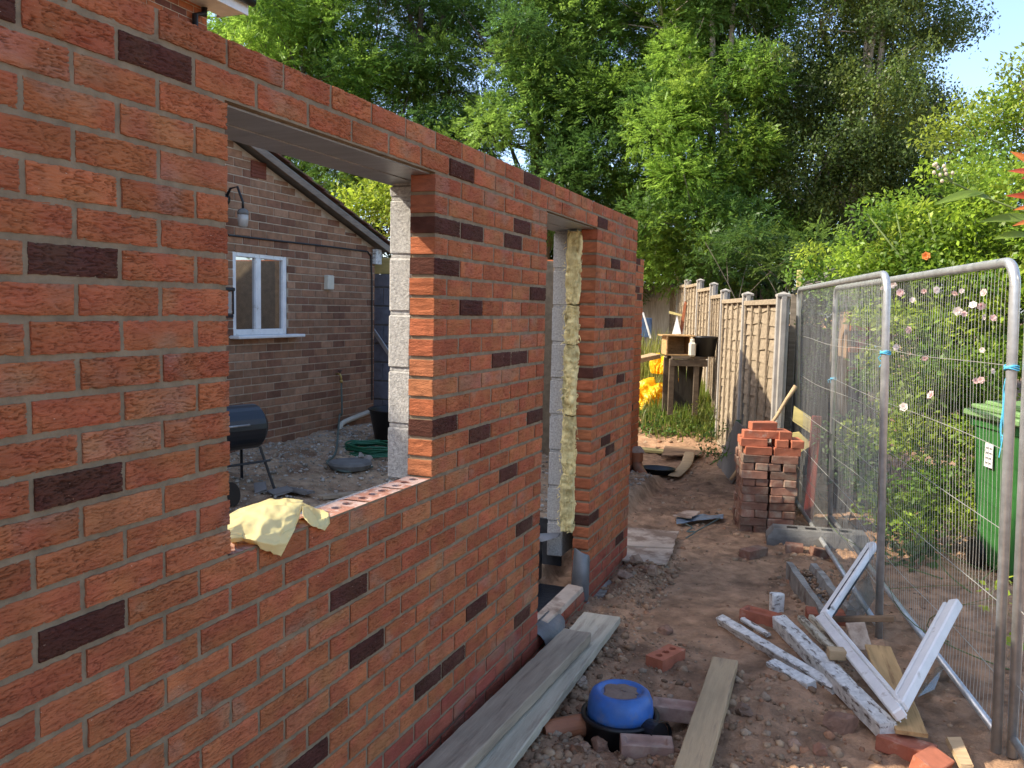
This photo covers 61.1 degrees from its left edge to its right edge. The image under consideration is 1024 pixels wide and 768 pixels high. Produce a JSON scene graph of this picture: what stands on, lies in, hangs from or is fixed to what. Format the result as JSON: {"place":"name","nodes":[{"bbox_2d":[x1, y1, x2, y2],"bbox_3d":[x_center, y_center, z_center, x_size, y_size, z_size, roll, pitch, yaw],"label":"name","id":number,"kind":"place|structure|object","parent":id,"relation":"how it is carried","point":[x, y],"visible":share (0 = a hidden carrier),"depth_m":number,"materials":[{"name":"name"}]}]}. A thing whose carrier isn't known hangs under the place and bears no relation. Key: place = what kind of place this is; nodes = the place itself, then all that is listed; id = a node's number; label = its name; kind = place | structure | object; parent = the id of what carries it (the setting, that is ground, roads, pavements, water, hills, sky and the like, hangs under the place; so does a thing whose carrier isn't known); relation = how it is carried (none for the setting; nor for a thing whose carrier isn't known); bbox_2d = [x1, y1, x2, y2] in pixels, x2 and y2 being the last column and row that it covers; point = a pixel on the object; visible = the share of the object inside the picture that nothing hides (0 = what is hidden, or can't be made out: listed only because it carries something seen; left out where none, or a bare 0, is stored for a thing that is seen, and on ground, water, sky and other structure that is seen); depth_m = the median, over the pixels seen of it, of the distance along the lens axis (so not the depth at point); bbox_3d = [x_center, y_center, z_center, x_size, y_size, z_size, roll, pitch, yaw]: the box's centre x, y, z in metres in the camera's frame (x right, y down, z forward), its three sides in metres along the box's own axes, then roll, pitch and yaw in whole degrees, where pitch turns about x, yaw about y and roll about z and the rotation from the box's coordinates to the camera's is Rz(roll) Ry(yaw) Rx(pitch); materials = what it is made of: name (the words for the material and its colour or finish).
{"place":"outdoors","nodes":[
{"label":"outdoors","id":0,"kind":"place"},
{"bbox_2d":[373,274,395,405],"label":"block wall","id":1,"kind":"structure","parent":0,"point":[382,312],"depth_m":10.45,"materials":[{"name":"concrete"}]},
{"bbox_2d":[207,0,1023,316],"label":"sky","id":2,"kind":"structure","parent":0,"point":[971,69],"materials":[{"name":"blue"}]},
{"bbox_2d":[227,317,1023,767],"bbox_3d":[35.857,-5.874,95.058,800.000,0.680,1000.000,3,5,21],"label":"ground","id":3,"kind":"structure","parent":0,"point":[733,585],"depth_m":5.29,"materials":[{"name":"soil"}]},
{"bbox_2d":[138,0,256,29],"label":"brick house","id":4,"kind":"structure","parent":3,"relation":"on","point":[193,12],"depth_m":9.39,"materials":[{"name":"brick"}]},
{"bbox_2d":[227,404,274,506],"bbox_3d":[-2.104,0.506,6.348,0.601,0.676,0.701,5,6,39],"label":"barrel barbecue","id":5,"kind":"object","parent":3,"relation":"on","point":[248,425],"visible":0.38,"depth_m":6.40,"materials":[{"name":"black metal"}]},
{"bbox_2d":[225,140,390,452],"bbox_3d":[-4.479,-1.117,8.129,4.345,4.424,6.098,3,5,21],"label":"brick annex","id":6,"kind":"object","parent":3,"relation":"on","point":[303,256],"visible":0.34,"depth_m":8.56,"materials":[{"name":"brown brick"}]},
{"bbox_2d":[225,186,248,227],"bbox_3d":[-2.397,-1.542,7.544,0.214,0.357,0.100,1,5,-1],"label":"wall lamp","id":7,"kind":"object","parent":6,"relation":"attached to","point":[242,216],"visible":0.88,"depth_m":7.52,"materials":[{"name":"glass"}]},
{"bbox_2d":[229,251,304,338],"bbox_3d":[-2.298,-0.827,8.107,0.186,0.787,0.994,3,5,21],"label":"window","id":8,"kind":"structure","parent":6,"relation":"in","point":[259,280],"depth_m":8.04,"materials":[{"name":"white plastic"}]},
{"bbox_2d":[0,0,637,767],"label":"unfinished extension","id":9,"kind":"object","parent":3,"relation":"on","point":[412,614],"visible":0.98,"depth_m":2.19,"materials":[{"name":"brick"}]},
{"bbox_2d":[228,498,329,556],"bbox_3d":[-0.677,0.404,2.443,0.178,0.115,0.529,3,5,21],"label":"plastic sheet","id":10,"kind":"object","parent":9,"relation":"on","point":[268,524],"visible":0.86,"depth_m":2.39,"materials":[{"name":"yellow"}]},
{"bbox_2d":[207,0,482,207],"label":"ash tree","id":11,"kind":"object","parent":3,"relation":"on","point":[286,32],"visible":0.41,"depth_m":18.20,"materials":[{"name":"green plant"}]},
{"bbox_2d":[328,458,371,471],"bbox_3d":[-1.404,0.696,7.523,0.380,0.066,0.380,3,5,21],"label":"drain cover","id":12,"kind":"object","parent":3,"relation":"on","point":[355,464],"visible":1,"depth_m":7.41,"materials":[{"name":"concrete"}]},
{"bbox_2d":[329,176,393,253],"bbox_3d":[-2.077,-1.490,13.148,2.133,3.653,1.781,3,5,21],"label":"shrub","id":13,"kind":"object","parent":3,"relation":"on","point":[383,195],"visible":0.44,"depth_m":12.61,"materials":[{"name":"green plant"}]},
{"bbox_2d":[343,440,387,457],"bbox_3d":[-1.334,0.610,8.240,0.607,0.109,0.503,3,5,21],"label":"coiled hose","id":14,"kind":"object","parent":3,"relation":"on","point":[377,450],"visible":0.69,"depth_m":8.09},
{"bbox_2d":[368,405,389,442],"bbox_3d":[-1.142,0.418,8.778,0.640,0.350,0.635,3,5,21],"label":"black tub","id":15,"kind":"object","parent":3,"relation":"on","point":[379,419],"visible":0.31,"depth_m":8.57,"materials":[{"name":"plastic"}]},
{"bbox_2d":[308,0,519,216],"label":"ash tree","id":16,"kind":"object","parent":3,"relation":"on","point":[431,36],"visible":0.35,"depth_m":18.67,"materials":[{"name":"green plant"}]},
{"bbox_2d":[227,424,652,517],"bbox_3d":[-1.076,0.881,6.954,3.274,0.430,5.925,3,5,21],"label":"crushed stone bed","id":17,"kind":"object","parent":3,"relation":"on","point":[325,467],"visible":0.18,"depth_m":7.65,"materials":[{"name":"gravel"}]},
{"bbox_2d":[407,0,678,305],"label":"ash tree","id":18,"kind":"object","parent":3,"relation":"on","point":[532,49],"visible":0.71,"depth_m":17.49,"materials":[{"name":"green plant"}]},
{"bbox_2d":[475,612,619,767],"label":"scaffold board","id":19,"kind":"object","parent":3,"relation":"on","point":[513,744],"visible":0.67,"depth_m":3.83,"materials":[{"name":"wood"}]},
{"bbox_2d":[417,628,590,767],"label":"timber plank","id":20,"kind":"object","parent":19,"relation":"on","point":[477,736],"visible":1,"depth_m":3.65,"materials":[{"name":"wood"}]},
{"bbox_2d":[542,713,585,737],"bbox_3d":[0.224,1.510,3.800,0.205,0.100,0.100,-1,5,-23],"label":"clay pipe","id":21,"kind":"object","parent":3,"relation":"on","point":[574,724],"visible":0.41,"depth_m":3.77,"materials":[{"name":"ceramic"}]},
{"bbox_2d":[541,258,643,486],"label":"brick wall","id":22,"kind":"structure","parent":3,"relation":"on","point":[549,304],"depth_m":9.67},
{"bbox_2d":[581,679,671,752],"bbox_3d":[0.507,1.530,3.818,0.414,0.371,0.344,3,5,21],"label":"inspection chamber","id":23,"kind":"object","parent":3,"relation":"on","point":[613,708],"visible":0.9,"depth_m":3.71,"materials":[{"name":"blue plastic"}]},
{"bbox_2d":[620,733,673,758],"bbox_3d":[0.556,1.504,3.586,0.215,0.065,0.103,2,5,4],"label":"brick","id":24,"kind":"object","parent":3,"relation":"on","point":[634,746],"visible":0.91,"depth_m":3.54,"materials":[{"name":"brick"}]},
{"bbox_2d":[622,547,673,564],"bbox_3d":[0.968,1.238,6.272,0.410,0.012,0.417,2,5,8],"label":"plywood sheet","id":25,"kind":"object","parent":3,"relation":"on","point":[658,556],"visible":0.62,"depth_m":6.28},
{"bbox_2d":[626,527,678,548],"bbox_3d":[1.024,1.190,6.702,0.489,0.012,0.566,3,5,15],"label":"plywood sheet","id":26,"kind":"object","parent":25,"relation":"on","point":[647,538],"visible":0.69,"depth_m":6.67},
{"bbox_2d":[639,377,662,404],"bbox_3d":[2.109,0.097,12.651,0.636,0.387,0.545,0,5,-15],"label":"yellow bag","id":27,"kind":"object","parent":3,"relation":"on","point":[650,387],"visible":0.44,"depth_m":12.51,"materials":[{"name":"yellow"}]},
{"bbox_2d":[641,285,668,365],"bbox_3d":[2.585,-1.211,19.500,0.078,2.019,2.688,-2,6,-36],"label":"board fence","id":28,"kind":"object","parent":3,"relation":"on","point":[655,310],"visible":0.05,"depth_m":18.75,"materials":[{"name":"wood"}]},
{"bbox_2d":[643,465,675,474],"bbox_3d":[1.599,0.951,9.559,0.420,0.060,0.312,3,5,21],"label":"black tray","id":29,"kind":"object","parent":3,"relation":"on","point":[658,470],"visible":0.82,"depth_m":9.48,"materials":[{"name":"plastic"}]},
{"bbox_2d":[646,644,684,672],"bbox_3d":[0.790,1.410,4.462,0.102,0.067,0.215,6,7,42],"label":"brick","id":30,"kind":"object","parent":3,"relation":"on","point":[666,657],"visible":0.99,"depth_m":4.42,"materials":[{"name":"brick"}]},
{"bbox_2d":[653,696,696,723],"bbox_3d":[0.742,1.478,3.927,0.215,0.065,0.102,2,5,13],"label":"brick","id":31,"kind":"object","parent":3,"relation":"on","point":[675,710],"visible":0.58,"depth_m":3.89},
{"bbox_2d":[330,167,1023,365],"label":"undergrowth","id":32,"kind":"object","parent":3,"relation":"on","point":[1021,321],"depth_m":21.19,"materials":[{"name":"green plant"}]},
{"bbox_2d":[638,361,719,441],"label":"long grass","id":33,"kind":"structure","parent":3,"relation":"on","point":[684,414],"depth_m":11.89,"materials":[{"name":"green plant"}]},
{"bbox_2d":[668,452,694,476],"bbox_3d":[1.964,0.909,9.926,0.164,0.061,1.428,3,5,19],"label":"bent strip","id":34,"kind":"object","parent":3,"relation":"on","point":[683,467],"visible":0.99,"depth_m":9.93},
{"bbox_2d":[541,0,822,303],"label":"ash tree","id":35,"kind":"object","parent":3,"relation":"on","point":[690,81],"visible":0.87,"depth_m":16.34,"materials":[{"name":"green plant"}]},
{"bbox_2d":[661,445,703,456],"bbox_3d":[2.198,0.829,11.085,0.506,0.015,1.322,3,5,14],"label":"plywood sheet","id":36,"kind":"object","parent":3,"relation":"on","point":[669,451],"visible":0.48,"depth_m":10.86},
{"bbox_2d":[662,355,707,415],"bbox_3d":[2.365,0.005,11.903,0.561,0.802,0.534,1,5,1],"label":"workbench","id":37,"kind":"object","parent":3,"relation":"on","point":[684,389],"visible":0.84,"depth_m":12.03,"materials":[{"name":"wood"}]},
{"bbox_2d":[658,334,695,355],"bbox_3d":[2.239,-0.533,11.841,0.450,0.279,0.410,1,5,0],"label":"wooden crate","id":38,"kind":"object","parent":37,"relation":"on","point":[675,344],"visible":1,"depth_m":11.96,"materials":[{"name":"brown wood"}]},
{"bbox_2d":[693,336,717,356],"bbox_3d":[2.605,-0.508,11.704,0.340,0.270,0.338,3,5,21],"label":"black tub","id":39,"kind":"object","parent":37,"relation":"on","point":[705,346],"visible":0.95,"depth_m":11.58,"materials":[{"name":"plastic"}]},
{"bbox_2d":[676,514,723,523],"bbox_3d":[1.600,1.146,7.469,0.586,0.023,0.194,-1,6,-26],"label":"plastic scrap","id":40,"kind":"object","parent":3,"relation":"on","point":[679,520],"visible":0.91,"depth_m":7.43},
{"bbox_2d":[673,657,737,767],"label":"timber plank","id":41,"kind":"object","parent":3,"relation":"on","point":[698,749],"visible":1,"depth_m":3.71,"materials":[{"name":"wood"}]},
{"bbox_2d":[692,421,730,465],"bbox_3d":[2.273,0.695,9.480,0.814,0.607,1.505,0,5,-19],"label":"weed","id":42,"kind":"object","parent":3,"relation":"on","point":[708,448],"visible":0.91,"depth_m":9.36,"materials":[{"name":"green plant"}]},
{"bbox_2d":[668,279,790,450],"bbox_3d":[2.909,-0.369,13.092,0.187,2.611,10.832,2,5,5],"label":"panel fence","id":43,"kind":"object","parent":3,"relation":"on","point":[744,372],"visible":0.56,"depth_m":9.61,"materials":[{"name":"wood"}]},
{"bbox_2d":[717,420,746,483],"bbox_3d":[2.350,0.717,9.094,0.096,0.669,2.081,2,5,5],"label":"leaning sheet","id":44,"kind":"object","parent":3,"relation":"on","point":[726,465],"visible":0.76,"depth_m":9.22,"materials":[{"name":"metal"}]},
{"bbox_2d":[519,400,977,767],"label":"rubble","id":45,"kind":"object","parent":3,"relation":"on","point":[556,751],"visible":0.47,"depth_m":4.20,"materials":[{"name":"soil"}]},
{"bbox_2d":[739,545,767,559],"bbox_3d":[1.807,1.260,6.489,0.217,0.068,0.101,-2,6,-36],"label":"brick","id":46,"kind":"object","parent":3,"relation":"on","point":[753,552],"visible":1,"depth_m":6.45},
{"bbox_2d":[752,526,765,532],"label":"stacked brick","id":47,"kind":"object","parent":3,"relation":"on","point":[755,529],"visible":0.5,"depth_m":7.18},
{"bbox_2d":[738,514,766,525],"bbox_3d":[2.005,1.137,7.237,0.220,0.071,0.109,2,5,8],"label":"stacked brick","id":48,"kind":"object","parent":47,"relation":"on","point":[754,521],"visible":0.9,"depth_m":7.19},
{"bbox_2d":[739,605,781,627],"bbox_3d":[1.444,1.353,5.048,0.215,0.065,0.102,6,7,41],"label":"brick","id":49,"kind":"object","parent":3,"relation":"on","point":[756,615],"visible":0.85,"depth_m":5.03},
{"bbox_2d":[680,207,864,298],"bbox_3d":[3.958,-1.186,13.661,1.993,3.188,3.656,0,5,-13],"label":"shrub","id":50,"kind":"object","parent":3,"relation":"on","point":[728,241],"visible":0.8,"depth_m":13.61,"materials":[{"name":"green plant"}]},
{"bbox_2d":[716,614,834,693],"bbox_3d":[1.373,1.411,4.575,0.059,0.058,0.976,-21,12,-16],"label":"peeling timber","id":51,"kind":"object","parent":3,"relation":"on","point":[754,640],"visible":0.9,"depth_m":4.56,"materials":[{"name":"paint"}]},
{"bbox_2d":[769,592,784,611],"bbox_3d":[1.591,1.333,5.221,0.078,0.154,0.052,1,5,-8],"label":"timber offcut","id":52,"kind":"object","parent":3,"relation":"on","point":[776,601],"visible":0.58,"depth_m":5.20,"materials":[{"name":"paint"}]},
{"bbox_2d":[766,658,816,688],"bbox_3d":[1.372,1.432,4.271,0.064,0.048,0.281,-14,11,-24],"label":"peeling timber","id":53,"kind":"object","parent":3,"relation":"on","point":[804,680],"visible":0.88,"depth_m":4.25,"materials":[{"name":"paint"}]},
{"bbox_2d":[803,416,821,520],"bbox_3d":[2.656,0.768,7.673,0.115,0.982,0.050,3,5,21],"label":"red post","id":54,"kind":"object","parent":3,"relation":"on","point":[811,474],"visible":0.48,"depth_m":7.65,"materials":[{"name":"brown paint"}]},
{"bbox_2d":[765,524,870,551],"bbox_3d":[2.397,1.206,6.790,0.780,0.144,0.220,2,5,13],"label":"fence foot","id":55,"kind":"object","parent":3,"relation":"on","point":[806,536],"visible":0.78,"depth_m":6.73},
{"bbox_2d":[786,561,855,622],"bbox_3d":[1.929,1.331,5.484,0.210,0.146,0.950,2,5,6],"label":"drain channel","id":56,"kind":"object","parent":3,"relation":"on","point":[802,589],"visible":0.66,"depth_m":5.51,"materials":[{"name":"concrete"}]},
{"bbox_2d":[795,565,841,608],"bbox_3d":[1.931,1.309,5.489,0.119,0.064,0.928,2,5,6],"label":"channel rubble","id":57,"kind":"object","parent":56,"relation":"on","point":[814,585],"visible":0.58,"depth_m":5.61,"materials":[{"name":"stone"}]},
{"bbox_2d":[785,261,877,484],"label":"garden shed","id":58,"kind":"structure","parent":3,"relation":"on","point":[791,354],"depth_m":8.70,"materials":[{"name":"grey wood"}]},
{"bbox_2d":[784,326,880,474],"bbox_3d":[3.585,0.238,9.558,1.492,1.751,0.022,-1,5,-24],"label":"garden fence","id":59,"kind":"object","parent":3,"relation":"on","point":[823,413],"visible":0.11,"depth_m":9.41,"materials":[{"name":"wood"}]},
{"bbox_2d":[772,615,896,735],"bbox_3d":[1.547,1.401,4.277,0.086,0.079,1.271,-6,5,-3],"label":"peeling timber","id":60,"kind":"object","parent":3,"relation":"on","point":[872,715],"visible":0.96,"depth_m":4.09,"materials":[{"name":"paint"}]},
{"bbox_2d":[797,615,834,648],"bbox_3d":[1.629,1.338,4.592,0.044,0.033,0.589,-5,4,-1],"label":"peeling timber","id":61,"kind":"object","parent":60,"relation":"on","point":[815,632],"visible":0.76,"depth_m":4.64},
{"bbox_2d":[826,646,846,660],"bbox_3d":[1.599,1.328,4.276,0.081,0.050,0.060,2,5,6],"label":"timber offcut","id":62,"kind":"object","parent":60,"relation":"on","point":[836,653],"visible":1,"depth_m":4.25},
{"bbox_2d":[822,711,858,735],"bbox_3d":[1.423,1.485,3.787,0.102,0.106,0.136,-2,6,-36],"label":"rock","id":63,"kind":"object","parent":3,"relation":"on","point":[841,723],"visible":0.94,"depth_m":3.76,"materials":[{"name":"stone"}]},
{"bbox_2d":[794,271,890,638],"bbox_3d":[2.325,0.275,6.361,0.108,2.051,3.350,2,5,10],"label":"fence panel","id":64,"kind":"object","parent":3,"relation":"on","point":[883,430],"visible":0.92,"depth_m":5.53,"materials":[{"name":"metal"}]},
{"bbox_2d":[793,406,810,432],"bbox_3d":[2.568,0.312,7.688,0.154,0.231,0.030,3,5,21],"label":"timber offcut","id":65,"kind":"object","parent":64,"relation":"attached to","point":[798,415],"visible":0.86,"depth_m":7.68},
{"bbox_2d":[786,273,898,498],"bbox_3d":[3.306,-0.015,8.732,1.184,2.265,0.897,0,5,-19],"label":"shrub","id":66,"kind":"object","parent":3,"relation":"on","point":[824,338],"visible":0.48,"depth_m":8.69,"materials":[{"name":"green plant"}]},
{"bbox_2d":[778,391,919,534],"bbox_3d":[2.973,0.642,7.434,0.892,1.169,1.057,-2,6,-31],"label":"shrub","id":67,"kind":"object","parent":3,"relation":"on","point":[845,473],"visible":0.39,"depth_m":7.43,"materials":[{"name":"green plant"}]},
{"bbox_2d":[845,622,870,650],"bbox_3d":[1.813,1.318,4.531,0.102,0.147,0.015,-3,-36,-1],"label":"chipboard piece","id":68,"kind":"object","parent":3,"relation":"on","point":[858,635],"visible":0.79,"depth_m":4.53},
{"bbox_2d":[708,0,1013,323],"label":"birch tree","id":69,"kind":"object","parent":3,"relation":"on","point":[861,163],"visible":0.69,"depth_m":16.35,"materials":[{"name":"green plant"}]},
{"bbox_2d":[832,615,894,621],"bbox_3d":[1.938,1.299,4.804,0.337,0.089,0.030,4,5,25],"label":"splintered batten","id":70,"kind":"object","parent":3,"relation":"on","point":[872,618],"visible":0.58,"depth_m":4.79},
{"bbox_2d":[833,312,895,509],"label":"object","id":71,"kind":"object","parent":3,"relation":"on","point":[836,490],"visible":0.22,"depth_m":7.98,"materials":[{"name":"grey wood"}]},
{"bbox_2d":[815,278,928,522],"bbox_3d":[3.117,0.026,7.999,0.964,2.301,1.025,-4,7,-44],"label":"shrub","id":72,"kind":"object","parent":3,"relation":"on","point":[829,296],"visible":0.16,"depth_m":8.06,"materials":[{"name":"green plant"}]},
{"bbox_2d":[816,542,961,722],"bbox_3d":[1.892,1.166,4.401,0.490,0.379,1.608,2,5,4],"label":"window frame","id":73,"kind":"object","parent":3,"relation":"on","point":[898,702],"visible":0.94,"depth_m":3.98,"materials":[{"name":"white plastic"}]},
{"bbox_2d":[791,72,996,318],"bbox_3d":[8.979,-3.888,21.349,5.551,7.461,4.289,5,6,35],"label":"tree","id":74,"kind":"object","parent":3,"relation":"on","point":[954,147],"visible":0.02,"depth_m":20.08,"materials":[{"name":"green plant"}]},
{"bbox_2d":[781,151,1023,553],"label":"rose hedge","id":75,"kind":"object","parent":3,"relation":"on","point":[915,252],"visible":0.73,"depth_m":6.92,"materials":[{"name":"green plant"}]},
{"bbox_2d":[875,733,937,761],"bbox_3d":[1.635,1.508,3.599,0.217,0.068,0.106,6,7,43],"label":"brick","id":76,"kind":"object","parent":3,"relation":"on","point":[906,747],"visible":0.74,"depth_m":3.58,"materials":[{"name":"brick"}]},
{"bbox_2d":[865,644,927,737],"bbox_3d":[1.759,1.393,4.004,0.132,0.021,0.851,3,8,14],"label":"plywood strip","id":77,"kind":"object","parent":76,"relation":"on","point":[883,661],"visible":0.59,"depth_m":4.07,"materials":[{"name":"wood"}]},
{"bbox_2d":[825,483,997,592],"bbox_3d":[3.032,1.135,6.511,1.046,0.689,1.277,-3,6,-39],"label":"shrub","id":78,"kind":"object","parent":3,"relation":"on","point":[908,548],"visible":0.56,"depth_m":6.37,"materials":[{"name":"green plant"}]},
{"bbox_2d":[827,258,1020,753],"bbox_3d":[2.376,0.353,5.469,0.098,2.051,3.979,2,5,10],"label":"fence panel","id":79,"kind":"object","parent":3,"relation":"on","point":[994,725],"visible":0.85,"depth_m":4.06,"materials":[{"name":"metal"}]},
{"bbox_2d":[909,745,954,767],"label":"brick","id":80,"kind":"object","parent":3,"relation":"on","point":[931,756],"visible":1,"depth_m":3.45,"materials":[{"name":"brick"}]},
{"bbox_2d":[904,465,985,571],"bbox_3d":[3.439,0.980,6.610,0.837,0.659,0.857,3,5,21],"label":"shrub","id":81,"kind":"object","parent":3,"relation":"on","point":[961,509],"visible":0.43,"depth_m":6.53,"materials":[{"name":"green plant"}]},
{"bbox_2d":[887,42,1023,257],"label":"tree","id":82,"kind":"object","parent":3,"relation":"on","point":[1009,103],"visible":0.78,"depth_m":8.36,"materials":[{"name":"green plant"}]},
{"bbox_2d":[888,563,1023,669],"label":"weed","id":83,"kind":"object","parent":3,"relation":"on","point":[1008,638],"visible":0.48,"depth_m":4.06,"materials":[{"name":"green plant"}]},
{"bbox_2d":[946,737,973,767],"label":"timber offcut","id":84,"kind":"object","parent":3,"relation":"on","point":[957,748],"visible":1,"depth_m":3.51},
{"bbox_2d":[932,128,1023,239],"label":"photinia","id":85,"kind":"object","parent":3,"relation":"on","point":[1006,217],"visible":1,"depth_m":3.58,"materials":[{"name":"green plant"}]},
{"bbox_2d":[964,400,1020,578],"bbox_3d":[3.608,0.747,6.067,0.630,1.214,0.745,1,5,1],"label":"wheelie bin","id":86,"kind":"object","parent":3,"relation":"on","point":[983,473],"visible":0.69,"depth_m":6.13,"materials":[{"name":"green plastic"}]},
{"bbox_2d":[1006,335,1023,761],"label":"fence panel","id":87,"kind":"object","parent":3,"relation":"on","point":[1014,748],"visible":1,"depth_m":3.52,"materials":[{"name":"metal"}]},
{"bbox_2d":[640,328,678,382],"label":"tall seeding grass","id":88,"kind":"structure","parent":0,"point":[644,373],"depth_m":15.11,"materials":[{"name":"green plant"}]},
{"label":"stacked brick","id":89,"kind":"object","parent":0,"visible":0},
{"bbox_2d":[738,490,754,501],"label":"stacked brick","id":90,"kind":"object","parent":89,"relation":"on","point":[747,497],"visible":0.82,"depth_m":7.18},
{"bbox_2d":[740,484,768,494],"bbox_3d":[2.015,0.875,7.223,0.220,0.071,0.109,2,5,6],"label":"stacked brick","id":91,"kind":"object","parent":90,"relation":"on","point":[753,490],"visible":0.9,"depth_m":7.17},
{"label":"stacked brick","id":92,"kind":"object","parent":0,"visible":0},
{"bbox_2d":[782,495,795,503],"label":"stacked brick","id":93,"kind":"object","parent":92,"relation":"on","point":[789,499],"visible":0.58,"depth_m":7.14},
{"bbox_2d":[769,487,797,495],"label":"stacked brick","id":94,"kind":"object","parent":93,"relation":"on","point":[783,491],"visible":0.82,"depth_m":7.14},
{"bbox_2d":[767,477,782,487],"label":"stacked brick","id":95,"kind":"object","parent":94,"relation":"on","point":[774,483],"visible":0.6,"depth_m":7.14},
{"bbox_2d":[768,470,796,479],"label":"stacked brick","id":96,"kind":"object","parent":95,"relation":"on","point":[781,475],"visible":0.84,"depth_m":7.13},
{"bbox_2d":[781,464,796,472],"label":"stacked brick","id":97,"kind":"object","parent":96,"relation":"on","point":[788,467],"visible":0.66,"depth_m":7.11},
{"bbox_2d":[770,454,798,463],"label":"stacked brick","id":98,"kind":"object","parent":97,"relation":"on","point":[784,459],"visible":0.82,"depth_m":7.12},
{"bbox_2d":[772,446,800,456],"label":"stacked brick","id":99,"kind":"object","parent":98,"relation":"on","point":[788,451],"visible":0.86,"depth_m":7.11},
{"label":"stacked brick","id":100,"kind":"object","parent":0,"visible":0},
{"bbox_2d":[755,479,767,486],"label":"stacked brick","id":101,"kind":"object","parent":100,"relation":"on","point":[761,482],"visible":0.58,"depth_m":7.16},
{"bbox_2d":[739,469,767,478],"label":"stacked brick","id":102,"kind":"object","parent":101,"relation":"on","point":[753,474],"visible":0.9,"depth_m":7.15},
{"label":"stacked brick","id":103,"kind":"object","parent":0,"visible":0},
{"bbox_2d":[754,463,768,470],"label":"stacked brick","id":104,"kind":"object","parent":103,"relation":"on","point":[760,466],"visible":0.6,"depth_m":7.14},
{"bbox_2d":[741,452,768,462],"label":"stacked brick","id":105,"kind":"object","parent":104,"relation":"on","point":[755,458],"visible":0.9,"depth_m":7.15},
{"bbox_2d":[743,446,771,455],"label":"stacked brick","id":106,"kind":"object","parent":105,"relation":"on","point":[752,450],"visible":0.98,"depth_m":7.14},
{"bbox_2d":[739,436,767,446],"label":"stacked brick","id":107,"kind":"object","parent":106,"relation":"on","point":[755,442],"visible":0.9,"depth_m":7.16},
{"bbox_2d":[741,429,768,438],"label":"stacked brick","id":108,"kind":"object","parent":107,"relation":"on","point":[757,434],"visible":0.98,"depth_m":7.17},
{"bbox_2d":[748,421,777,429],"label":"stacked brick","id":109,"kind":"object","parent":108,"relation":"on","point":[762,425],"visible":1,"depth_m":7.20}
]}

